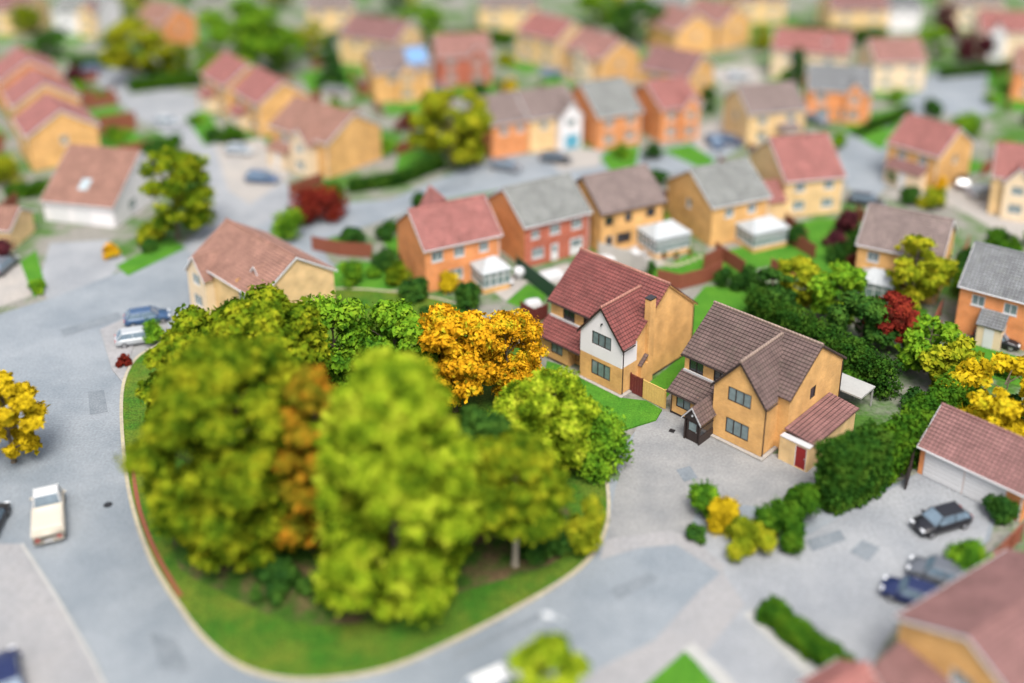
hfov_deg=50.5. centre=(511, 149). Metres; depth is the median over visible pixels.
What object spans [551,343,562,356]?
window
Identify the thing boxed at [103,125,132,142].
shrub
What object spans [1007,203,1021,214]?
window
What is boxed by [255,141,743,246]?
street
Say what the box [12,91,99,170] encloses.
terraced house
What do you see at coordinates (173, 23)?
house
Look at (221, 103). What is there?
window
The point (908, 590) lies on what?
parked car
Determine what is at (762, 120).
window
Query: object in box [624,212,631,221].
window
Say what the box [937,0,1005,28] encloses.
house
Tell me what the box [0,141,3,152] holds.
garden fence
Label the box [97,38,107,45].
garden shrub
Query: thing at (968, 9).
window
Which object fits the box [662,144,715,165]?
lawn
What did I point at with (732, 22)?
house
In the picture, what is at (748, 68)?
driveway
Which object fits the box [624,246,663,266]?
patio
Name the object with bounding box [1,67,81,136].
terraced house
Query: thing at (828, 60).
window
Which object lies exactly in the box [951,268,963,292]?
garden shrub
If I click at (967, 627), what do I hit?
detached house
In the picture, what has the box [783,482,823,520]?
shrub
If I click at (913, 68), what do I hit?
window
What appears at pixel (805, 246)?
garden fence
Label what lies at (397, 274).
shrub
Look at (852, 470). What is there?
hedge
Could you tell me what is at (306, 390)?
tree
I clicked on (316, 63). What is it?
garden fence
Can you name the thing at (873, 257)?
window
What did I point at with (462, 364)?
tree
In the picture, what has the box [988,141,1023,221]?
house
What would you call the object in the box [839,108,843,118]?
window
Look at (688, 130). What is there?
window
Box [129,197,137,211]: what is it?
window
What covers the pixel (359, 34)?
house
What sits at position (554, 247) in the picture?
door
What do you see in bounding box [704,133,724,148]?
parked car
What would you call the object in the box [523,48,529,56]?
window
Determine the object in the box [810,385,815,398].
window
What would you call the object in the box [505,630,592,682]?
tree
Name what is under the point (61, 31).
garden shrub
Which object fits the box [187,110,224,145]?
lawn
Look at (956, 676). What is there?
window
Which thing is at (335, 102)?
garden shrub
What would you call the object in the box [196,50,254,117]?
terraced house
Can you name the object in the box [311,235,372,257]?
fence
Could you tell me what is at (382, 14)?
garden shrub
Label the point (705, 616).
pavement
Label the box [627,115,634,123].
window
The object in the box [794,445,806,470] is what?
door
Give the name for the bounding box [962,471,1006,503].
garage door
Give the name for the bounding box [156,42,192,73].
tree
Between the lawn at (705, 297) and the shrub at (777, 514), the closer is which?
the shrub at (777, 514)
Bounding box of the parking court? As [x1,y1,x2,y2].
[682,474,990,682]
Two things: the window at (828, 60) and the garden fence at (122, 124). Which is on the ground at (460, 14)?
the garden fence at (122, 124)
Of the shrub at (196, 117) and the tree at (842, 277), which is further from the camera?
the shrub at (196, 117)
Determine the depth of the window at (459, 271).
115.21 m
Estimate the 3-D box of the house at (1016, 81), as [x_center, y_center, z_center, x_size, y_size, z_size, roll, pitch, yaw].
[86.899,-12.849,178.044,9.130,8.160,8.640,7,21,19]
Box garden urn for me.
[513,266,524,279]
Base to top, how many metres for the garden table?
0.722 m
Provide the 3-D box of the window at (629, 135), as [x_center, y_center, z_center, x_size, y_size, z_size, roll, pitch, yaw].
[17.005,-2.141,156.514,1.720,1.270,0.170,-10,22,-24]
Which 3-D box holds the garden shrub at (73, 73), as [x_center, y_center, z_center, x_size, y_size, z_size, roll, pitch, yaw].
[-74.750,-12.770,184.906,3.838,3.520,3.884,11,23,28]
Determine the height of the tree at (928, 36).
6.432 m
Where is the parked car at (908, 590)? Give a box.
[879,575,940,605]
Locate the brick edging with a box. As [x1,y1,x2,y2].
[132,471,182,596]
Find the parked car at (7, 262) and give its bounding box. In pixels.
[0,255,19,275]
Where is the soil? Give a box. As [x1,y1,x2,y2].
[172,506,570,623]
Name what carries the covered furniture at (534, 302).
on the lawn at (527, 291)
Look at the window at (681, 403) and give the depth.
92.42 m
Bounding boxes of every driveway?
[0,262,32,306]
[42,240,125,299]
[127,322,169,367]
[215,138,289,204]
[489,148,599,173]
[560,66,573,80]
[607,410,815,538]
[695,121,729,149]
[705,604,817,682]
[713,62,764,87]
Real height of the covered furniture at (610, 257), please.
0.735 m
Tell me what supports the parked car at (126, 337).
on the driveway at (138, 349)
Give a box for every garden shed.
[320,84,354,105]
[355,77,367,93]
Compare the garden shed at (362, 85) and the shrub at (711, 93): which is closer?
the shrub at (711, 93)
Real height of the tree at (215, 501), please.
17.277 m
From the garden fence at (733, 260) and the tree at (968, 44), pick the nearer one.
the garden fence at (733, 260)
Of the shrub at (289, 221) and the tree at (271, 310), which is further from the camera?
the shrub at (289, 221)
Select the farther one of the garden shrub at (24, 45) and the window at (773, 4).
the window at (773, 4)
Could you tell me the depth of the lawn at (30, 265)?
119.44 m
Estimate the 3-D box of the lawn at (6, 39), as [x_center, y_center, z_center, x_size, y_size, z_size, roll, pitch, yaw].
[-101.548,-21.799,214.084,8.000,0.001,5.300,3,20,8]
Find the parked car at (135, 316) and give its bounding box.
[123,305,170,326]
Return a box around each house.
[0,0,51,34]
[0,45,62,112]
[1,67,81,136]
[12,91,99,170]
[39,144,167,227]
[51,0,121,37]
[134,0,196,47]
[184,218,337,314]
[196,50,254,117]
[226,65,312,136]
[265,95,383,178]
[306,0,354,32]
[338,13,423,64]
[362,43,433,102]
[394,185,512,293]
[431,32,492,85]
[465,89,528,158]
[478,0,538,30]
[486,172,592,266]
[514,11,581,67]
[515,83,584,152]
[540,247,697,397]
[561,26,641,83]
[570,76,643,149]
[575,163,692,257]
[632,75,702,142]
[638,44,715,100]
[644,0,695,28]
[647,2,717,52]
[665,157,790,252]
[666,300,874,471]
[688,0,752,49]
[722,0,785,22]
[722,80,807,146]
[748,132,846,219]
[770,26,853,79]
[803,63,873,123]
[816,0,891,29]
[855,202,957,306]
[856,37,928,90]
[871,548,1023,682]
[884,113,975,191]
[888,0,923,30]
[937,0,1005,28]
[955,241,1023,350]
[971,9,1023,59]
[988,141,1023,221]
[1009,45,1023,99]
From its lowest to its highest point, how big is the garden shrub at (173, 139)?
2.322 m
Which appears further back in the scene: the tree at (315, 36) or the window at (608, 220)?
the tree at (315, 36)
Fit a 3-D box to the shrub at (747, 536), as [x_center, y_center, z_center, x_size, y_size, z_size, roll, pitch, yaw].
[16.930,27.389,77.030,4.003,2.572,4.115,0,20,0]
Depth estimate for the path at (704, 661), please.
67.69 m
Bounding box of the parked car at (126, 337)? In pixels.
[115,325,161,348]
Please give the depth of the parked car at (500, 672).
64.80 m
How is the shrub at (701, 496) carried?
on the ground at (460, 14)
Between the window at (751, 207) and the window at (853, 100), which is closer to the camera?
the window at (751, 207)
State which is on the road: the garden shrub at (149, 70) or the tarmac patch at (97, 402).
the tarmac patch at (97, 402)
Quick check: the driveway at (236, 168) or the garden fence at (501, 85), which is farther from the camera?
the garden fence at (501, 85)
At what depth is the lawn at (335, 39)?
214.02 m
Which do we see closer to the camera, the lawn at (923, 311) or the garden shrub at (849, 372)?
the garden shrub at (849, 372)
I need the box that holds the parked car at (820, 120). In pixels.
[805,112,831,126]
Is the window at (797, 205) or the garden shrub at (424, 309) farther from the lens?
the window at (797, 205)
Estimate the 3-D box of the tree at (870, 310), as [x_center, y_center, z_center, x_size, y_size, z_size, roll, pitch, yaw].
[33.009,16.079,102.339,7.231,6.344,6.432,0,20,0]
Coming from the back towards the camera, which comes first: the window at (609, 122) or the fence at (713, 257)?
the window at (609, 122)
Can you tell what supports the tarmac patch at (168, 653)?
on the road
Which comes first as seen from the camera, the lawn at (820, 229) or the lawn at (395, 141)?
the lawn at (820, 229)
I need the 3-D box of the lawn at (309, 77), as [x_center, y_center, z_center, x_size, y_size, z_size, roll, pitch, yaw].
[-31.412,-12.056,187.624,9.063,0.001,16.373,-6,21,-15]
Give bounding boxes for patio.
[495,274,526,300]
[552,264,568,283]
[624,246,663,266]
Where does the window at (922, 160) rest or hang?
in the house at (920, 149)
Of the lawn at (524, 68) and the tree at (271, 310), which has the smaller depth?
the tree at (271, 310)
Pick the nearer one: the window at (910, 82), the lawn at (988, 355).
the lawn at (988, 355)
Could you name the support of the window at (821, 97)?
in the house at (837, 93)
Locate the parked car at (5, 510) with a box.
[0,501,10,529]
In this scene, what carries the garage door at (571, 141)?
in the house at (554, 113)
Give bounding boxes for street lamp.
[541,612,568,637]
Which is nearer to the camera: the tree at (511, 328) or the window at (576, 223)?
the tree at (511, 328)
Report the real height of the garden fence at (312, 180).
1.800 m
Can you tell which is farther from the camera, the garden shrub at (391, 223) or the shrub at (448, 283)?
the garden shrub at (391, 223)
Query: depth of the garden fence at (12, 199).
134.68 m
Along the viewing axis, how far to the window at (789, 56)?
187.26 m
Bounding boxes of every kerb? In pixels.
[20,543,104,682]
[119,288,610,682]
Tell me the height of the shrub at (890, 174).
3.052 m
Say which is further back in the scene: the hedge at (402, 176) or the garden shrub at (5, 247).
the hedge at (402, 176)
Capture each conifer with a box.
[313,35,346,85]
[783,46,809,87]
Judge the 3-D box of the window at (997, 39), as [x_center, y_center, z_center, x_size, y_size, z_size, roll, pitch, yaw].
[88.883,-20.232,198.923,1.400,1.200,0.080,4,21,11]
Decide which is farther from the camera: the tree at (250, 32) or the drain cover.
the tree at (250, 32)
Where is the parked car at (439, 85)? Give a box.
[432,82,449,89]
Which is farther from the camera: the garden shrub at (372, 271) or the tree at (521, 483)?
the garden shrub at (372, 271)
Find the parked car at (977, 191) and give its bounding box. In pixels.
[966,183,990,198]
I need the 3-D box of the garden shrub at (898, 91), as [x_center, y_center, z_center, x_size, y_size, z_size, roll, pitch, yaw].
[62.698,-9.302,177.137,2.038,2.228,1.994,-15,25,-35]
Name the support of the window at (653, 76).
in the house at (695, 68)
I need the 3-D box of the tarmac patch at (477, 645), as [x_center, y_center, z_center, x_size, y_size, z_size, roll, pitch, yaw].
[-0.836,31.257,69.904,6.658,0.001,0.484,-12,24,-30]
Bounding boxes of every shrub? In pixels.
[0,151,25,185]
[0,237,16,256]
[18,42,34,52]
[27,279,46,294]
[56,27,66,37]
[62,65,84,81]
[69,79,87,92]
[80,53,93,64]
[94,90,108,96]
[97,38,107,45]
[102,242,120,259]
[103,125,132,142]
[115,353,132,368]
[135,221,165,244]
[140,138,166,155]
[140,237,157,252]
[141,317,164,343]
[142,59,161,74]
[163,133,182,148]
[178,182,193,197]
[186,113,205,123]
[199,4,206,9]
[201,126,225,144]
[208,35,228,45]
[222,122,246,141]
[229,41,240,50]
[249,552,314,607]
[269,206,305,239]
[285,183,350,226]
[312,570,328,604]
[317,79,337,90]
[322,180,344,198]
[327,29,339,38]
[328,97,347,108]
[338,226,366,243]
[339,259,364,290]
[365,266,381,277]
[369,246,400,271]
[374,223,394,241]
[375,11,390,17]
[381,138,394,156]
[383,218,396,230]
[384,259,413,285]
[393,110,414,131]
[397,276,428,303]
[405,0,416,3]
[410,191,424,206]
[418,305,431,313]
[426,42,431,56]
[438,270,461,293]
[453,280,481,310]
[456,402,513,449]
[472,80,489,96]
[495,51,517,65]
[501,77,517,91]
[519,512,573,566]
[564,493,609,557]
[576,404,634,487]
[610,141,631,159]
[641,141,663,159]
[642,259,656,274]
[651,168,669,184]
[661,189,666,207]
[664,208,669,220]
[685,522,706,545]
[687,478,719,520]
[700,85,717,102]
[702,103,717,111]
[705,495,740,536]
[713,266,733,287]
[723,514,777,563]
[728,264,757,291]
[752,495,809,557]
[778,68,794,80]
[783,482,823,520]
[786,222,809,244]
[821,229,849,246]
[824,241,854,263]
[831,132,847,148]
[834,208,860,233]
[842,367,867,382]
[844,236,857,253]
[849,226,860,238]
[886,168,897,182]
[888,92,899,103]
[890,87,902,96]
[899,185,921,205]
[899,386,923,408]
[916,184,946,208]
[922,97,943,117]
[928,174,949,189]
[941,538,992,571]
[949,32,962,40]
[950,107,984,138]
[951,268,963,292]
[955,247,971,272]
[981,493,1021,525]
[982,93,996,105]
[983,226,1023,251]
[992,139,1015,147]
[995,365,1014,379]
[999,82,1010,92]
[1007,393,1023,419]
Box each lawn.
[0,36,21,42]
[20,250,45,296]
[56,36,92,43]
[88,106,121,121]
[99,132,141,147]
[107,110,134,136]
[116,238,185,275]
[128,46,148,54]
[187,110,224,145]
[196,30,210,39]
[300,69,356,92]
[312,34,339,41]
[320,64,363,76]
[333,262,402,289]
[380,236,397,256]
[381,101,423,114]
[381,135,402,154]
[395,149,445,179]
[451,86,493,96]
[492,61,541,74]
[505,284,545,308]
[533,76,575,88]
[546,361,661,430]
[600,146,639,169]
[637,48,648,57]
[648,651,713,682]
[650,286,779,398]
[653,252,739,282]
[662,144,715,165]
[729,247,796,268]
[750,24,789,31]
[770,80,804,90]
[783,221,860,277]
[799,218,850,239]
[841,104,907,137]
[847,117,902,149]
[855,306,927,321]
[872,90,919,96]
[968,159,982,173]
[972,345,1022,385]
[987,70,1023,111]
[1014,102,1023,111]
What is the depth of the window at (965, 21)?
222.08 m
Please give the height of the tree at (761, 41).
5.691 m
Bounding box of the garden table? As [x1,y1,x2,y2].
[630,250,639,254]
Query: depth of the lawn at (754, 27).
224.10 m
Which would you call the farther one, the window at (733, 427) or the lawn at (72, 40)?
the lawn at (72, 40)
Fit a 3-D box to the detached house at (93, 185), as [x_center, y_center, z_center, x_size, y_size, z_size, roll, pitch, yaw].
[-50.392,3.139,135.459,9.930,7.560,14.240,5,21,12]
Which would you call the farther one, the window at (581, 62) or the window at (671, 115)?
the window at (581, 62)
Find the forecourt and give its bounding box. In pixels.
[882,182,1023,238]
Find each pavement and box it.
[0,544,100,682]
[100,319,133,381]
[582,572,744,682]
[600,531,724,572]
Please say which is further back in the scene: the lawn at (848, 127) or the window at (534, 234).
the lawn at (848, 127)
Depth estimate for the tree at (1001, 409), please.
87.26 m
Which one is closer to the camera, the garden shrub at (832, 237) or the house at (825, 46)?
the garden shrub at (832, 237)
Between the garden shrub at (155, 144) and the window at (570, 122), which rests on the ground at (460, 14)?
the garden shrub at (155, 144)
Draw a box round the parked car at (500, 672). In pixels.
[465,662,521,682]
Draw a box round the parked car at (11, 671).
[0,645,24,682]
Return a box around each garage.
[0,205,35,249]
[796,658,879,682]
[917,402,1023,521]
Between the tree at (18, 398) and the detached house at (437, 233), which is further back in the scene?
the detached house at (437, 233)
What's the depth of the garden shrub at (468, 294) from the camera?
109.86 m
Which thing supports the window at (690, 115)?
in the house at (671, 107)
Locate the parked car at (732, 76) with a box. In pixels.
[725,71,750,81]
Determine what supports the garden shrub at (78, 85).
on the ground at (460, 14)
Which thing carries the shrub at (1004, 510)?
on the ground at (460, 14)
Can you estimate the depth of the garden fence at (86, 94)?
176.13 m
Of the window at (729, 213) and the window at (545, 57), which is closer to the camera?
the window at (729, 213)
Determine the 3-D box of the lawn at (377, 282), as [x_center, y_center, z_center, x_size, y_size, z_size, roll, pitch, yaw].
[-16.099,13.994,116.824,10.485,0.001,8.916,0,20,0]
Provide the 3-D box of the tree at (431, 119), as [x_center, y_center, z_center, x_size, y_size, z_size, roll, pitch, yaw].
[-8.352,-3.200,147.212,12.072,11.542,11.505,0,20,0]
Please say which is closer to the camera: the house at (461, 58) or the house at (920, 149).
the house at (920, 149)
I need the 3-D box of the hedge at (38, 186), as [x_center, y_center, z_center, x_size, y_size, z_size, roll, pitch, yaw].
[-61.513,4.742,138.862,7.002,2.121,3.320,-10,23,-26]
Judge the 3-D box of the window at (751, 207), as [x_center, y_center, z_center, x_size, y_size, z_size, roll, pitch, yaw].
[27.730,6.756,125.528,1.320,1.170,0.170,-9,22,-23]
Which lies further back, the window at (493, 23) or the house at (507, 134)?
the window at (493, 23)
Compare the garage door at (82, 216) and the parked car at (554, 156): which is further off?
the parked car at (554, 156)
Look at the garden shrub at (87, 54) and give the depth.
194.93 m
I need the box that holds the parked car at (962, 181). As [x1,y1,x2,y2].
[955,174,970,189]
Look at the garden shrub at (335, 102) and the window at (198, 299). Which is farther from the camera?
the garden shrub at (335, 102)
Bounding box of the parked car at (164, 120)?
[152,115,182,127]
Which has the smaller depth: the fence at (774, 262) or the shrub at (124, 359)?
the shrub at (124, 359)
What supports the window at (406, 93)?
in the house at (400, 73)
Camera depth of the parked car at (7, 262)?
118.48 m
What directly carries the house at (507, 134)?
on the ground at (460, 14)
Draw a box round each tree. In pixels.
[0,369,50,463]
[6,3,42,35]
[32,28,65,57]
[98,15,172,77]
[112,329,321,574]
[120,0,146,16]
[134,146,217,238]
[134,303,213,423]
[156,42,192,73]
[188,0,288,71]
[193,280,334,415]
[266,363,355,559]
[267,0,291,6]
[267,22,306,71]
[295,19,325,57]
[299,290,380,385]
[309,344,486,628]
[349,297,440,362]
[386,0,405,10]
[394,0,446,39]
[406,88,493,166]
[416,303,499,412]
[463,426,576,566]
[479,308,548,396]
[487,365,601,469]
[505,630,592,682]
[572,0,616,25]
[608,0,667,43]
[748,266,798,313]
[752,21,773,49]
[776,254,823,308]
[807,258,869,325]
[825,290,901,354]
[862,290,920,350]
[884,233,960,309]
[893,313,965,372]
[915,26,952,59]
[917,334,984,386]
[932,3,959,33]
[939,351,1023,436]
[953,29,995,61]
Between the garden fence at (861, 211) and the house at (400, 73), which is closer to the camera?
the garden fence at (861, 211)
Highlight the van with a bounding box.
[30,484,66,545]
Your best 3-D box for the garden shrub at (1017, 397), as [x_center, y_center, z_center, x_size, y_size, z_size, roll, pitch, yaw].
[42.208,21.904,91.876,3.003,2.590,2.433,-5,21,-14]
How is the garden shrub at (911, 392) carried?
on the ground at (460, 14)
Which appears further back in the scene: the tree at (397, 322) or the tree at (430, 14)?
the tree at (430, 14)
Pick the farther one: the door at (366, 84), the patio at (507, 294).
the door at (366, 84)
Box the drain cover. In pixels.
[103,502,111,507]
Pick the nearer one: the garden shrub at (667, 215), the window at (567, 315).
the window at (567, 315)
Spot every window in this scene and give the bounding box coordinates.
[60,135,68,143]
[61,13,67,18]
[62,24,69,30]
[82,16,88,21]
[83,27,90,33]
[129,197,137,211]
[192,272,199,285]
[194,292,202,307]
[219,100,223,109]
[251,118,255,128]
[281,133,287,141]
[296,144,302,153]
[296,160,304,170]
[316,11,321,16]
[339,11,345,16]
[339,22,345,27]
[353,40,358,46]
[388,75,395,82]
[403,76,411,82]
[403,89,412,97]
[432,250,443,262]
[446,74,455,80]
[447,60,454,67]
[449,267,463,278]
[454,246,464,257]
[473,73,481,80]
[474,60,481,66]
[479,241,488,252]
[490,21,497,26]
[491,10,497,15]
[500,126,507,135]
[516,124,524,132]
[520,9,525,14]
[523,36,528,43]
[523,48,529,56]
[531,229,539,239]
[532,246,543,259]
[541,121,547,129]
[543,41,548,48]
[543,54,548,61]
[550,223,560,235]
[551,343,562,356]
[563,309,574,322]
[566,118,575,127]
[569,66,574,73]
[572,218,582,229]
[578,72,583,80]
[579,59,583,66]
[591,359,609,380]
[592,330,610,350]
[604,134,613,143]
[605,119,613,127]
[605,216,613,225]
[616,231,630,243]
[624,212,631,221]
[625,130,634,139]
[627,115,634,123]
[646,207,654,216]
[651,74,657,79]
[666,127,675,136]
[667,112,675,120]
[676,397,690,410]
[685,126,693,134]
[686,197,690,208]
[687,111,694,119]
[689,359,703,375]
[713,370,722,380]
[724,208,733,218]
[725,416,748,441]
[728,386,751,409]
[746,2,751,8]
[747,203,755,213]
[756,132,766,140]
[758,116,766,124]
[768,13,775,18]
[770,2,775,7]
[786,54,793,60]
[787,114,794,121]
[791,200,804,210]
[794,182,804,192]
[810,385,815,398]
[815,93,825,101]
[816,107,828,117]
[821,197,833,207]
[823,180,833,189]
[824,57,832,63]
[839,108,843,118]
[843,12,848,17]
[847,111,858,118]
[849,96,859,103]
[866,251,879,263]
[871,12,877,17]
[881,79,890,86]
[883,65,891,72]
[893,10,899,15]
[897,150,906,159]
[906,78,915,85]
[907,10,913,15]
[909,65,916,71]
[917,156,926,165]
[948,666,972,682]
[962,19,970,24]
[965,7,971,12]
[970,294,985,307]
[990,49,999,55]
[994,36,1001,42]
[1003,303,1017,316]
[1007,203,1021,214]
[1011,186,1023,196]
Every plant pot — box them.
[662,251,666,258]
[673,252,678,259]
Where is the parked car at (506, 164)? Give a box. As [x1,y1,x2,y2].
[489,157,521,173]
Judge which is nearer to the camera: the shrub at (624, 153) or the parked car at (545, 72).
the shrub at (624, 153)
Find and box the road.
[0,232,994,682]
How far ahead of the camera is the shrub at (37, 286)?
113.71 m
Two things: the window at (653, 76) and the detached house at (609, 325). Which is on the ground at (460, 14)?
the detached house at (609, 325)
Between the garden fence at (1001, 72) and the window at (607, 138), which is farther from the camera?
the garden fence at (1001, 72)
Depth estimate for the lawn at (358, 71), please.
193.29 m
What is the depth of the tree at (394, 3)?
236.19 m
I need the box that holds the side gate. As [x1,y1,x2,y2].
[630,372,642,396]
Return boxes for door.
[51,206,70,222]
[73,208,92,224]
[274,153,279,167]
[365,83,367,93]
[551,243,557,260]
[565,133,578,149]
[570,236,582,255]
[606,235,612,245]
[686,418,698,443]
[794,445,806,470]
[897,172,904,187]
[922,452,964,493]
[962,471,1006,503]
[981,328,993,348]
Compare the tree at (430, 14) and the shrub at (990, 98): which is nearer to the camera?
the shrub at (990, 98)
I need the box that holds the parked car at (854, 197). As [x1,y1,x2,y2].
[847,190,885,205]
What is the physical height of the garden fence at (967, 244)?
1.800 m
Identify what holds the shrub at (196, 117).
on the lawn at (200, 128)
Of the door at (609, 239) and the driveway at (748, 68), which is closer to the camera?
the door at (609, 239)
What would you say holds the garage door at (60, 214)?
in the detached house at (93, 185)
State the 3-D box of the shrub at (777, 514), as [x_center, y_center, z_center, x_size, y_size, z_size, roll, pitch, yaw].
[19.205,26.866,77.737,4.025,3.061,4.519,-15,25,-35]
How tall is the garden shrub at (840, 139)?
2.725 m
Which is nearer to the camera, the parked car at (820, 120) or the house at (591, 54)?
the parked car at (820, 120)
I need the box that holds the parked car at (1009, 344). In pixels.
[972,328,1020,351]
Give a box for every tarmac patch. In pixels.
[60,312,121,336]
[88,390,107,414]
[150,632,189,671]
[435,180,473,192]
[452,613,542,658]
[610,572,657,598]
[677,466,697,481]
[806,530,845,551]
[850,540,879,560]
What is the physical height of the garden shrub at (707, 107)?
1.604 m
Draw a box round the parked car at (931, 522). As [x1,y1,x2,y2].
[910,500,972,538]
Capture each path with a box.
[683,643,733,682]
[743,609,815,675]
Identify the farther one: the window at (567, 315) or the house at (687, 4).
the house at (687, 4)
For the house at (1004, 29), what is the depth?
199.99 m
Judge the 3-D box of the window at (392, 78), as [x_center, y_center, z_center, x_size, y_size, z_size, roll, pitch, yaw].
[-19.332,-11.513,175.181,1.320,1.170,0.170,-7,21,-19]
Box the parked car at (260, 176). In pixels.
[244,169,280,184]
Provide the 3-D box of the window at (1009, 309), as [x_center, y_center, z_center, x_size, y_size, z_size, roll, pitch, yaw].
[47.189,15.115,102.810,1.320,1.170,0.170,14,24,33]
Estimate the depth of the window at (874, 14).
217.36 m
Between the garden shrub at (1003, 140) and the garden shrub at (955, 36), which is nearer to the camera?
the garden shrub at (1003, 140)
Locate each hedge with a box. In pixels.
[1,176,50,198]
[67,53,124,69]
[127,69,202,93]
[346,155,446,193]
[441,25,515,46]
[742,283,905,400]
[754,594,856,668]
[798,22,873,44]
[811,418,896,516]
[863,105,915,130]
[867,25,890,37]
[878,364,980,486]
[936,58,1011,78]
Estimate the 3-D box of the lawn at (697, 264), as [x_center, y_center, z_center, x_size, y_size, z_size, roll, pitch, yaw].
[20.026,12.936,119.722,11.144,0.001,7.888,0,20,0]
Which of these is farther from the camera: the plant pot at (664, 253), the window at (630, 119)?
the window at (630, 119)
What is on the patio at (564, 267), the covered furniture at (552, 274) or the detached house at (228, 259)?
the covered furniture at (552, 274)
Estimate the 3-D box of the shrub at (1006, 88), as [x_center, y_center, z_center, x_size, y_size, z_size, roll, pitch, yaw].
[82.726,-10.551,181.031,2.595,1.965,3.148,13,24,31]
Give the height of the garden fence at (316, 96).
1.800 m
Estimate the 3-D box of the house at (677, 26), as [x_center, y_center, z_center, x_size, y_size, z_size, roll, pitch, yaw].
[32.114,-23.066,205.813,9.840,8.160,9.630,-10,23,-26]
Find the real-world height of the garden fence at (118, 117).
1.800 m
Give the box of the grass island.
[123,289,606,676]
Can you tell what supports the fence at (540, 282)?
on the ground at (460, 14)
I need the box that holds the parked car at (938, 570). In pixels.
[906,554,966,586]
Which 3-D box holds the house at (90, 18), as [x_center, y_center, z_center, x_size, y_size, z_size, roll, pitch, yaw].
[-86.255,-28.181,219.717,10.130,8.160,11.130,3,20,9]
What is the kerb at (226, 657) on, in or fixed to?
on the road
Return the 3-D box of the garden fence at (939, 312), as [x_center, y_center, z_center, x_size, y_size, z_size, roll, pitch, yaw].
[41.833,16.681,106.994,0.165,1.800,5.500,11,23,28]
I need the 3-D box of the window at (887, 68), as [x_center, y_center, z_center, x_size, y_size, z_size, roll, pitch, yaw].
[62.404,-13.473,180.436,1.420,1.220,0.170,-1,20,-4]
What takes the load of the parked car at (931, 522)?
on the parking court
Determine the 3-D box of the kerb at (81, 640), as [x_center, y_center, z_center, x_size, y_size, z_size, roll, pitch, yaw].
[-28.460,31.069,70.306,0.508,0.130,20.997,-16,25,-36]
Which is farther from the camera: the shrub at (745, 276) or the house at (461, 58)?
the house at (461, 58)
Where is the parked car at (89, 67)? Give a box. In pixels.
[80,63,106,72]
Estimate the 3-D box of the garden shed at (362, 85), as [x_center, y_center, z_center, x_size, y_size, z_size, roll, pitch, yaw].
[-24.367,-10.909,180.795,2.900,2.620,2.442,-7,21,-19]
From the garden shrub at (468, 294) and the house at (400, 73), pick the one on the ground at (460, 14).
the house at (400, 73)
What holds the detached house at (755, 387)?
on the ground at (460, 14)
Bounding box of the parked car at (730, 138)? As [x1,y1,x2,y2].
[716,132,743,146]
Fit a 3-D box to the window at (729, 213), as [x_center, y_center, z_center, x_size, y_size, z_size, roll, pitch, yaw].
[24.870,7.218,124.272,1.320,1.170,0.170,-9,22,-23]
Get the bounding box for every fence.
[0,133,4,143]
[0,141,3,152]
[0,191,17,205]
[64,71,98,81]
[78,88,113,102]
[81,93,118,107]
[97,111,134,123]
[98,118,136,135]
[117,140,151,149]
[280,75,290,82]
[288,172,322,196]
[309,92,321,101]
[311,58,327,70]
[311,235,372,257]
[349,69,356,85]
[373,97,382,117]
[396,140,421,155]
[498,77,504,91]
[516,255,555,296]
[520,300,547,322]
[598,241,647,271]
[642,378,666,408]
[657,260,722,289]
[703,246,722,268]
[715,241,745,271]
[718,155,724,162]
[748,141,755,153]
[770,258,795,274]
[784,212,807,238]
[787,229,816,258]
[846,252,856,268]
[856,205,865,222]
[904,448,914,489]
[935,300,943,319]
[963,235,969,248]
[981,159,994,174]
[990,522,1023,557]
[999,65,1003,81]
[1006,92,1010,111]
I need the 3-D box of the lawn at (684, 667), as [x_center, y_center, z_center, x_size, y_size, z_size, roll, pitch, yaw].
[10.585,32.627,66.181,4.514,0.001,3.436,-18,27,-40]
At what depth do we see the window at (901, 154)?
142.22 m
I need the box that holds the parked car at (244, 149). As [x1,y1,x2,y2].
[223,142,255,156]
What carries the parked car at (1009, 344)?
on the ground at (460, 14)
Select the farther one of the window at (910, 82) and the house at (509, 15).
the house at (509, 15)
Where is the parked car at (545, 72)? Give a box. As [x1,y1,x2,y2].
[539,67,564,77]
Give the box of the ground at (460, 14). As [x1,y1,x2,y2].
[0,0,1023,663]
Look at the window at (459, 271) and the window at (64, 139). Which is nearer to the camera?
the window at (459, 271)
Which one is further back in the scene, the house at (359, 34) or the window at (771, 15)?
the window at (771, 15)
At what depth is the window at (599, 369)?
96.88 m
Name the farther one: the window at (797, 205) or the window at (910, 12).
the window at (910, 12)
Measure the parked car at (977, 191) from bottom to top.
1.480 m
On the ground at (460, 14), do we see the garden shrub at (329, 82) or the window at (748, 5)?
the garden shrub at (329, 82)
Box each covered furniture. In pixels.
[524,298,541,307]
[538,268,563,281]
[602,254,614,259]
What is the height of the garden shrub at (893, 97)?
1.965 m
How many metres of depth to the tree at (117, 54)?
181.18 m
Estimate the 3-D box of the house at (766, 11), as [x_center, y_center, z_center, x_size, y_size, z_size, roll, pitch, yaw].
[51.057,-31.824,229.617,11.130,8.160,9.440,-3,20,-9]
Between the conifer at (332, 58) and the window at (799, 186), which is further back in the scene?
the conifer at (332, 58)
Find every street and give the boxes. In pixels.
[94,68,298,254]
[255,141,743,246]
[838,70,994,195]
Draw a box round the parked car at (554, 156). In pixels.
[539,150,572,164]
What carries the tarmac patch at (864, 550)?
on the parking court
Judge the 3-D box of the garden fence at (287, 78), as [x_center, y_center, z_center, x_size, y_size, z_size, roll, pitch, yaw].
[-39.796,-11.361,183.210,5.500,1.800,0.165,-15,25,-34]

